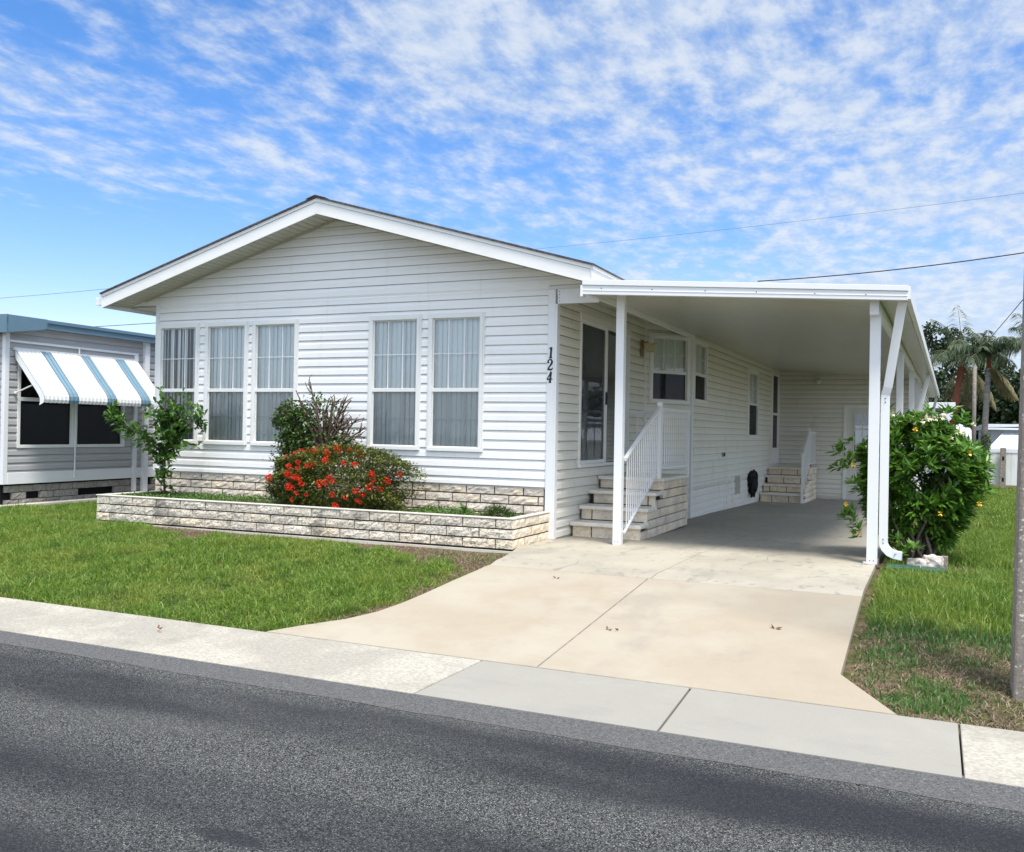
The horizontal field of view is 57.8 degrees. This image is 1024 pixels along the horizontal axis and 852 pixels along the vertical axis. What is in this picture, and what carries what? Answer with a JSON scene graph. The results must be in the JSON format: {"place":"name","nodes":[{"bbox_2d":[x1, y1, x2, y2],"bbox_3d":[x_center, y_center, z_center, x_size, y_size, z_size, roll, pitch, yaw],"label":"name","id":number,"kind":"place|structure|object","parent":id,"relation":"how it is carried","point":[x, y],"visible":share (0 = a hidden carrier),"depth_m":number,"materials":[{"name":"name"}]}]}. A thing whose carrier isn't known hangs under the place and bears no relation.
{"place":"outdoors","nodes":[
{"label":"outdoors","id":0,"kind":"place"},
{"bbox_2d":[6,288,108,297],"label":"overhead wire","id":1,"kind":"object","parent":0,"point":[54,293],"visible":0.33,"depth_m":71.48,"materials":[{"name":"grey metal"}]},
{"bbox_2d":[94,323,151,326],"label":"overhead wire","id":2,"kind":"object","parent":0,"point":[126,324],"visible":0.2,"depth_m":68.39,"materials":[{"name":"grey metal"}]},
{"bbox_2d":[267,565,646,666],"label":"driveway","id":3,"kind":"structure","parent":0,"point":[521,616],"depth_m":7.58,"materials":[{"name":"beige concrete"}]},
{"bbox_2d":[0,643,1023,851],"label":"road","id":4,"kind":"structure","parent":0,"point":[98,755],"depth_m":4.36,"materials":[{"name":"grey asphalt"}]},
{"bbox_2d":[0,631,1023,812],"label":"road edge","id":5,"kind":"object","parent":4,"relation":"on","point":[987,794],"visible":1,"depth_m":5.22,"materials":[{"name":"concrete"}]},
{"bbox_2d":[0,485,1023,774],"bbox_3d":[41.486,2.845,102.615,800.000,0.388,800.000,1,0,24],"label":"ground","id":6,"kind":"structure","parent":0,"point":[852,661],"depth_m":6.43,"materials":[{"name":"brown soil"}]},
{"bbox_2d":[0,314,155,506],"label":"mobile home","id":7,"kind":"object","parent":6,"relation":"on","point":[63,385],"visible":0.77,"depth_m":15.50,"materials":[{"name":"grey plastic"}]},
{"bbox_2d":[16,355,124,447],"bbox_3d":[-7.441,-0.399,15.733,0.080,1.520,2.230,1,0,22],"label":"window","id":8,"kind":"structure","parent":7,"relation":"in","point":[44,425],"depth_m":15.46,"materials":[{"name":"black glass"}]},
{"bbox_2d":[0,597,480,693],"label":"kerb strip","id":9,"kind":"object","parent":6,"relation":"on","point":[402,671],"visible":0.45,"depth_m":6.93,"materials":[{"name":"concrete"}]},
{"bbox_2d":[0,500,501,631],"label":"lawn grass","id":10,"kind":"structure","parent":6,"relation":"on","point":[33,548],"depth_m":9.39,"materials":[{"name":"green plant"}]},
{"bbox_2d":[46,519,505,624],"bbox_3d":[-4.125,1.491,11.425,8.909,0.340,5.624,1,0,24],"label":"dry thatch","id":11,"kind":"object","parent":6,"relation":"on","point":[194,531],"visible":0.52,"depth_m":10.24,"materials":[{"name":"brown plant"}]},
{"bbox_2d":[96,490,549,553],"bbox_3d":[-2.656,1.216,12.129,6.320,0.432,1.267,1,0,24],"label":"planter","id":12,"kind":"object","parent":6,"relation":"on","point":[476,533],"visible":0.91,"depth_m":11.33,"materials":[{"name":"pale split-face stone block"},{"name":"white concrete cap"},{"name":"soil"}]},
{"bbox_2d":[102,386,208,493],"bbox_3d":[-5.247,0.294,13.423,2.103,1.749,0.807,1,0,24],"label":"sapling","id":13,"kind":"object","parent":12,"relation":"in","point":[174,431],"visible":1,"depth_m":13.17,"materials":[{"name":"green plant"}]},
{"bbox_2d":[259,376,366,498],"bbox_3d":[-2.630,0.362,12.345,1.650,2.088,0.866,1,0,24],"label":"half dead shrub","id":14,"kind":"object","parent":12,"relation":"in","point":[293,436],"visible":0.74,"depth_m":12.30,"materials":[{"name":"green plant"}]},
{"bbox_2d":[112,490,523,517],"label":"planter weeds","id":15,"kind":"object","parent":12,"relation":"in","point":[222,496],"visible":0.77,"depth_m":12.54,"materials":[{"name":"green plant"}]},
{"bbox_2d":[262,443,427,511],"bbox_3d":[-2.186,0.672,11.949,2.317,0.926,1.099,1,0,24],"label":"flowering shrub","id":16,"kind":"object","parent":12,"relation":"in","point":[295,472],"visible":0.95,"depth_m":11.61,"materials":[{"name":"red plant"}]},
{"bbox_2d":[451,501,476,514],"bbox_3d":[-0.574,1.017,11.248,0.340,0.216,0.351,1,0,24],"label":"spiky plant","id":17,"kind":"object","parent":12,"relation":"in","point":[463,507],"visible":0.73,"depth_m":11.28,"materials":[{"name":"green plant"}]},
{"bbox_2d":[478,504,518,517],"bbox_3d":[-0.160,1.033,11.111,0.561,0.228,0.394,1,0,24],"label":"shrub","id":18,"kind":"object","parent":12,"relation":"in","point":[497,508],"visible":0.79,"depth_m":11.07,"materials":[{"name":"green plant"}]},
{"bbox_2d":[96,195,779,539],"bbox_3d":[0.394,-0.598,19.117,7.948,4.754,15.010,1,0,24],"label":"mobile home","id":19,"kind":"object","parent":6,"relation":"on","point":[471,371],"visible":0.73,"depth_m":12.68,"materials":[{"name":"plastic"}]},
{"bbox_2d":[156,323,200,443],"bbox_3d":[-4.989,-0.637,13.934,0.810,1.793,0.144,1,0,24],"label":"window","id":20,"kind":"structure","parent":19,"relation":"in","point":[161,362],"depth_m":13.95,"materials":[{"name":"white plastic"}]},
{"bbox_2d":[203,321,249,444],"bbox_3d":[-4.158,-0.624,13.551,0.811,1.793,0.126,1,0,24],"label":"window","id":21,"kind":"structure","parent":19,"relation":"in","point":[222,362],"depth_m":13.59,"materials":[{"name":"white plastic"}]},
{"bbox_2d":[250,319,299,445],"bbox_3d":[-3.358,-0.611,13.187,0.818,1.793,0.119,1,0,24],"label":"window","id":22,"kind":"structure","parent":19,"relation":"in","point":[275,343],"depth_m":13.25,"materials":[{"name":"white plastic"}]},
{"bbox_2d":[366,314,422,449],"bbox_3d":[-1.557,-0.582,12.378,0.819,1.793,0.121,1,0,24],"label":"window","id":23,"kind":"structure","parent":19,"relation":"in","point":[395,341],"depth_m":12.42,"materials":[{"name":"white plastic"}]},
{"bbox_2d":[426,311,485,451],"bbox_3d":[-0.719,-0.568,12.000,0.825,1.793,0.118,1,0,24],"label":"window","id":24,"kind":"structure","parent":19,"relation":"in","point":[456,341],"depth_m":12.03,"materials":[{"name":"white plastic"}]},
{"bbox_2d":[577,312,630,467],"bbox_3d":[1.260,-0.464,13.216,0.240,2.045,2.210,1,0,24],"label":"sliding door","id":25,"kind":"structure","parent":19,"relation":"in","point":[597,360],"depth_m":12.93,"materials":[{"name":"grey glass"}]},
{"bbox_2d":[640,340,655,356],"bbox_3d":[2.160,-1.232,14.702,0.220,0.270,0.170,1,0,24],"label":"wall lamp","id":26,"kind":"object","parent":19,"relation":"attached to","point":[648,346],"visible":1,"depth_m":14.66,"materials":[{"name":"gold metal"}]},
{"bbox_2d":[648,332,690,403],"bbox_3d":[2.581,-0.945,15.308,0.566,1.147,0.795,1,0,24],"label":"window","id":27,"kind":"structure","parent":19,"relation":"in","point":[669,364],"depth_m":15.34,"materials":[{"name":"white glass"}]},
{"bbox_2d":[694,338,707,403],"bbox_3d":[3.242,-0.939,16.103,0.129,1.087,0.994,1,0,24],"label":"window","id":28,"kind":"structure","parent":19,"relation":"in","point":[701,347],"depth_m":16.25,"materials":[{"name":"white glass"}]},
{"bbox_2d":[747,469,757,497],"bbox_3d":[5.327,1.272,20.494,0.134,0.624,0.767,1,0,24],"label":"garden hose","id":29,"kind":"object","parent":19,"relation":"hanging from","point":[752,481],"visible":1,"depth_m":20.29,"materials":[{"name":"black rubber"}]},
{"bbox_2d":[747,369,759,437],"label":"window","id":30,"kind":"structure","parent":19,"relation":"in","point":[753,376],"depth_m":20.76,"materials":[{"name":"white glass"}]},
{"bbox_2d":[580,279,939,564],"bbox_3d":[7.730,0.155,21.325,4.037,3.347,25.020,1,0,24],"label":"carport","id":31,"kind":"object","parent":19,"relation":"attached to","point":[874,333],"visible":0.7,"depth_m":11.05,"materials":[{"name":"white paint"}]},
{"bbox_2d":[770,372,779,463],"bbox_3d":[6.627,-0.191,23.425,0.090,2.280,1.100,1,0,25],"label":"storm door","id":32,"kind":"structure","parent":19,"relation":"in","point":[775,392],"depth_m":23.52,"materials":[{"name":"white plastic"}]},
{"bbox_2d":[414,661,688,730],"bbox_3d":[0.257,1.750,5.921,1.580,0.169,0.795,1,0,24],"label":"kerb strip","id":33,"kind":"object","parent":6,"relation":"on","point":[623,702],"visible":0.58,"depth_m":5.86,"materials":[{"name":"grey concrete"}]},
{"bbox_2d":[658,688,961,777],"bbox_3d":[1.692,1.773,5.276,1.543,0.169,0.795,1,0,24],"label":"kerb strip","id":34,"kind":"object","parent":6,"relation":"on","point":[900,742],"visible":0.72,"depth_m":5.22,"materials":[{"name":"grey concrete"}]},
{"bbox_2d":[778,370,928,499],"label":"storage shed","id":35,"kind":"structure","parent":6,"relation":"on","point":[830,409],"depth_m":23.52,"materials":[{"name":"plastic"}]},
{"bbox_2d":[815,378,820,383],"bbox_3d":[7.767,-1.140,23.516,0.150,0.156,0.184,1,0,24],"label":"porch light","id":36,"kind":"object","parent":35,"relation":"attached to","point":[817,380],"visible":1,"depth_m":23.45,"materials":[{"name":"white paint"}]},
{"bbox_2d":[845,408,880,499],"bbox_3d":[8.850,0.704,23.174,0.950,2.310,0.114,1,0,24],"label":"door","id":37,"kind":"structure","parent":35,"relation":"in","point":[860,432],"depth_m":23.28,"materials":[{"name":"white glass"}]},
{"bbox_2d":[826,402,999,557],"bbox_3d":[4.442,0.627,10.359,1.799,1.829,1.649,1,0,24],"label":"flowering shrub","id":38,"kind":"object","parent":6,"relation":"on","point":[950,496],"visible":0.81,"depth_m":10.04,"materials":[{"name":"green plant"}]},
{"bbox_2d":[886,564,946,574],"bbox_3d":[4.133,1.468,9.471,0.570,0.060,0.300,1,0,22],"label":"edging","id":39,"kind":"object","parent":6,"relation":"on","point":[901,566],"visible":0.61,"depth_m":9.45,"materials":[{"name":"green plastic"}]},
{"bbox_2d":[906,558,929,567],"bbox_3d":[4.264,1.457,9.739,0.229,0.143,0.126,1,0,34],"label":"edging stone","id":40,"kind":"object","parent":6,"relation":"on","point":[920,562],"visible":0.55,"depth_m":9.70,"materials":[{"name":"white stone"}]},
{"bbox_2d":[922,554,943,567],"bbox_3d":[4.413,1.441,9.719,0.209,0.188,0.148,1,0,33],"label":"edging stone","id":41,"kind":"object","parent":6,"relation":"on","point":[935,560],"visible":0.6,"depth_m":9.65,"materials":[{"name":"white stone"}]},
{"bbox_2d":[845,558,1023,731],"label":"dry thatch","id":42,"kind":"object","parent":6,"relation":"on","point":[961,677],"visible":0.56,"depth_m":6.12,"materials":[{"name":"brown plant"}]},
{"bbox_2d":[851,611,1020,722],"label":"lawn grass","id":43,"kind":"structure","parent":6,"relation":"on","point":[881,629],"depth_m":6.51,"materials":[{"name":"green plant"}]},
{"bbox_2d":[859,525,1014,641],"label":"lawn grass","id":44,"kind":"structure","parent":6,"relation":"on","point":[964,595],"depth_m":8.04,"materials":[{"name":"green plant"}]},
{"bbox_2d":[929,402,954,476],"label":"building","id":45,"kind":"structure","parent":6,"relation":"on","point":[947,416],"depth_m":36.32,"materials":[{"name":"white paint"}]},
{"bbox_2d":[942,556,947,567],"bbox_3d":[4.532,1.437,9.708,0.060,0.150,0.050,1,0,24],"label":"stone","id":46,"kind":"object","parent":6,"relation":"on","point":[945,565],"visible":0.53,"depth_m":9.68,"materials":[{"name":"stone"}]},
{"bbox_2d":[921,321,980,384],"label":"broadleaf tree","id":47,"kind":"object","parent":6,"relation":"on","point":[931,343],"visible":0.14,"depth_m":49.14,"materials":[{"name":"green plant"}]},
{"bbox_2d":[928,382,989,440],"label":"broadleaf tree","id":48,"kind":"object","parent":6,"relation":"on","point":[941,388],"visible":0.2,"depth_m":43.39,"materials":[{"name":"green plant"}]},
{"bbox_2d":[929,305,999,424],"bbox_3d":[18.326,-1.366,38.216,3.431,7.067,3.226,1,0,24],"label":"palm tree","id":49,"kind":"object","parent":6,"relation":"on","point":[962,371],"visible":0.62,"depth_m":38.38,"materials":[{"name":"green plant"}]},
{"bbox_2d":[956,424,978,440],"bbox_3d":[16.280,1.086,33.934,1.456,2.333,1.209,1,0,24],"label":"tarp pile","id":50,"kind":"object","parent":6,"relation":"on","point":[968,431],"visible":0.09,"depth_m":33.64,"materials":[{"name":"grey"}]},
{"bbox_2d":[972,339,976,440],"bbox_3d":[16.359,-0.555,32.817,0.143,5.200,0.150,1,0,24],"label":"utility pole","id":51,"kind":"object","parent":6,"relation":"on","point":[974,400],"visible":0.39,"depth_m":32.77,"materials":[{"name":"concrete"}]},
{"bbox_2d":[993,299,1022,334],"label":"overhead wire","id":52,"kind":"object","parent":51,"relation":"attached to","point":[1008,316],"visible":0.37,"depth_m":31.34,"materials":[{"name":"grey metal"}]},
{"bbox_2d":[933,357,1015,417],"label":"broadleaf tree","id":53,"kind":"object","parent":6,"relation":"on","point":[950,370],"visible":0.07,"depth_m":46.89,"materials":[{"name":"green plant"}]},
{"bbox_2d":[936,380,1019,437],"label":"hedge","id":54,"kind":"object","parent":6,"relation":"on","point":[1005,413],"visible":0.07,"depth_m":43.55,"materials":[{"name":"green plant"}]},
{"bbox_2d":[941,451,1017,485],"bbox_3d":[20.014,1.451,28.971,12.000,1.125,0.070,1,0,24],"label":"fence","id":55,"kind":"object","parent":6,"relation":"on","point":[1011,466],"visible":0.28,"depth_m":30.59,"materials":[{"name":"white paint"}]},
{"bbox_2d":[947,326,1021,477],"bbox_3d":[15.122,-0.577,29.567,2.395,5.270,2.309,1,0,24],"label":"palm tree","id":56,"kind":"object","parent":6,"relation":"on","point":[984,349],"visible":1,"depth_m":29.55,"materials":[{"name":"green plant"}]},
{"bbox_2d":[979,432,991,488],"bbox_3d":[15.095,1.117,29.579,0.397,1.836,0.398,1,0,24],"label":"ivy","id":57,"kind":"object","parent":56,"relation":"attached to","point":[988,439],"visible":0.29,"depth_m":29.51,"materials":[{"name":"green plant"}]},
{"bbox_2d":[954,363,1018,419],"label":"broadleaf tree","id":58,"kind":"object","parent":6,"relation":"on","point":[1008,371],"visible":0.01,"depth_m":48.93,"materials":[{"name":"green plant"}]},
{"bbox_2d":[960,724,1023,787],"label":"kerb strip","id":59,"kind":"object","parent":6,"relation":"on","point":[992,755],"visible":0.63,"depth_m":4.87,"materials":[{"name":"concrete"}]},
{"bbox_2d":[976,424,1018,473],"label":"house","id":60,"kind":"structure","parent":6,"relation":"on","point":[1004,436],"depth_m":36.42,"materials":[{"name":"grey metal"}]},
{"bbox_2d":[1000,448,1005,487],"bbox_3d":[16.161,1.400,30.519,0.170,1.360,0.126,1,0,24],"label":"fence post","id":61,"kind":"object","parent":6,"relation":"on","point":[1003,467],"visible":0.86,"depth_m":30.47,"materials":[{"name":"concrete"}]},
{"bbox_2d":[993,313,1021,367],"bbox_3d":[21.250,-1.373,38.150,2.707,7.169,3.610,1,0,24],"label":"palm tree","id":62,"kind":"object","parent":6,"relation":"on","point":[1013,328],"visible":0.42,"depth_m":38.75,"materials":[{"name":"green plant"}]},
{"bbox_2d":[994,365,1020,421],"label":"broadleaf tree","id":63,"kind":"object","parent":6,"relation":"on","point":[1015,378],"visible":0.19,"depth_m":45.18,"materials":[{"name":"green plant"}]},
{"bbox_2d":[1010,283,1023,701],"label":"utility pole","id":64,"kind":"object","parent":6,"relation":"on","point":[1017,668],"depth_m":5.76,"materials":[{"name":"wood"}]},
{"bbox_2d":[0,0,1023,386],"label":"sky","id":65,"kind":"structure","parent":0,"point":[137,136],"materials":[{"name":"blue"}]},
{"bbox_2d":[490,499,833,578],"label":"carport floor","id":66,"kind":"structure","parent":0,"point":[649,558],"depth_m":10.82,"materials":[{"name":"concrete"}]},
{"bbox_2d":[570,472,689,539],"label":"entry steps","id":67,"kind":"structure","parent":66,"relation":"on","point":[663,508],"depth_m":12.36,"materials":[{"name":"grey stone"}]},
{"bbox_2d":[623,402,690,533],"bbox_3d":[1.591,0.485,12.610,0.929,1.616,3.129,1,0,24],"label":"stair railing","id":68,"kind":"object","parent":67,"relation":"on","point":[660,411],"visible":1,"depth_m":12.29,"materials":[{"name":"white metal"}]},
{"bbox_2d":[759,465,817,502],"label":"entry steps","id":69,"kind":"structure","parent":66,"relation":"on","point":[782,483],"depth_m":21.91,"materials":[{"name":"grey stone"}]},
{"bbox_2d":[800,428,816,502],"bbox_3d":[7.142,0.915,22.273,0.068,1.715,2.714,1,0,24],"label":"stair railing","id":70,"kind":"object","parent":69,"relation":"on","point":[808,454],"visible":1,"depth_m":21.92,"materials":[{"name":"white paint"}]},
{"bbox_2d":[538,579,895,714],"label":"driveway","id":71,"kind":"structure","parent":0,"point":[721,638],"depth_m":6.80,"materials":[{"name":"beige concrete"}]},
{"bbox_2d":[651,499,895,600],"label":"carport floor","id":72,"kind":"structure","parent":0,"point":[814,562],"depth_m":9.95,"materials":[{"name":"concrete"}]},
{"bbox_2d":[269,503,896,714],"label":"concrete joints","id":73,"kind":"object","parent":72,"relation":"on","point":[605,676],"visible":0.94,"depth_m":6.59,"materials":[{"name":"beige concrete"}]},
{"bbox_2d":[540,193,1020,248],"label":"overhead wire","id":74,"kind":"object","parent":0,"point":[786,222],"visible":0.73,"depth_m":49.11,"materials":[{"name":"grey metal"}]},
{"bbox_2d":[758,252,1023,281],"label":"overhead wire","id":75,"kind":"object","parent":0,"point":[893,269],"visible":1,"depth_m":37.64,"materials":[{"name":"grey metal"}]},
{"bbox_2d":[913,487,1016,531],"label":"lawn grass","id":76,"kind":"structure","parent":0,"point":[1002,515],"depth_m":19.46,"materials":[{"name":"green plant"}]}
]}

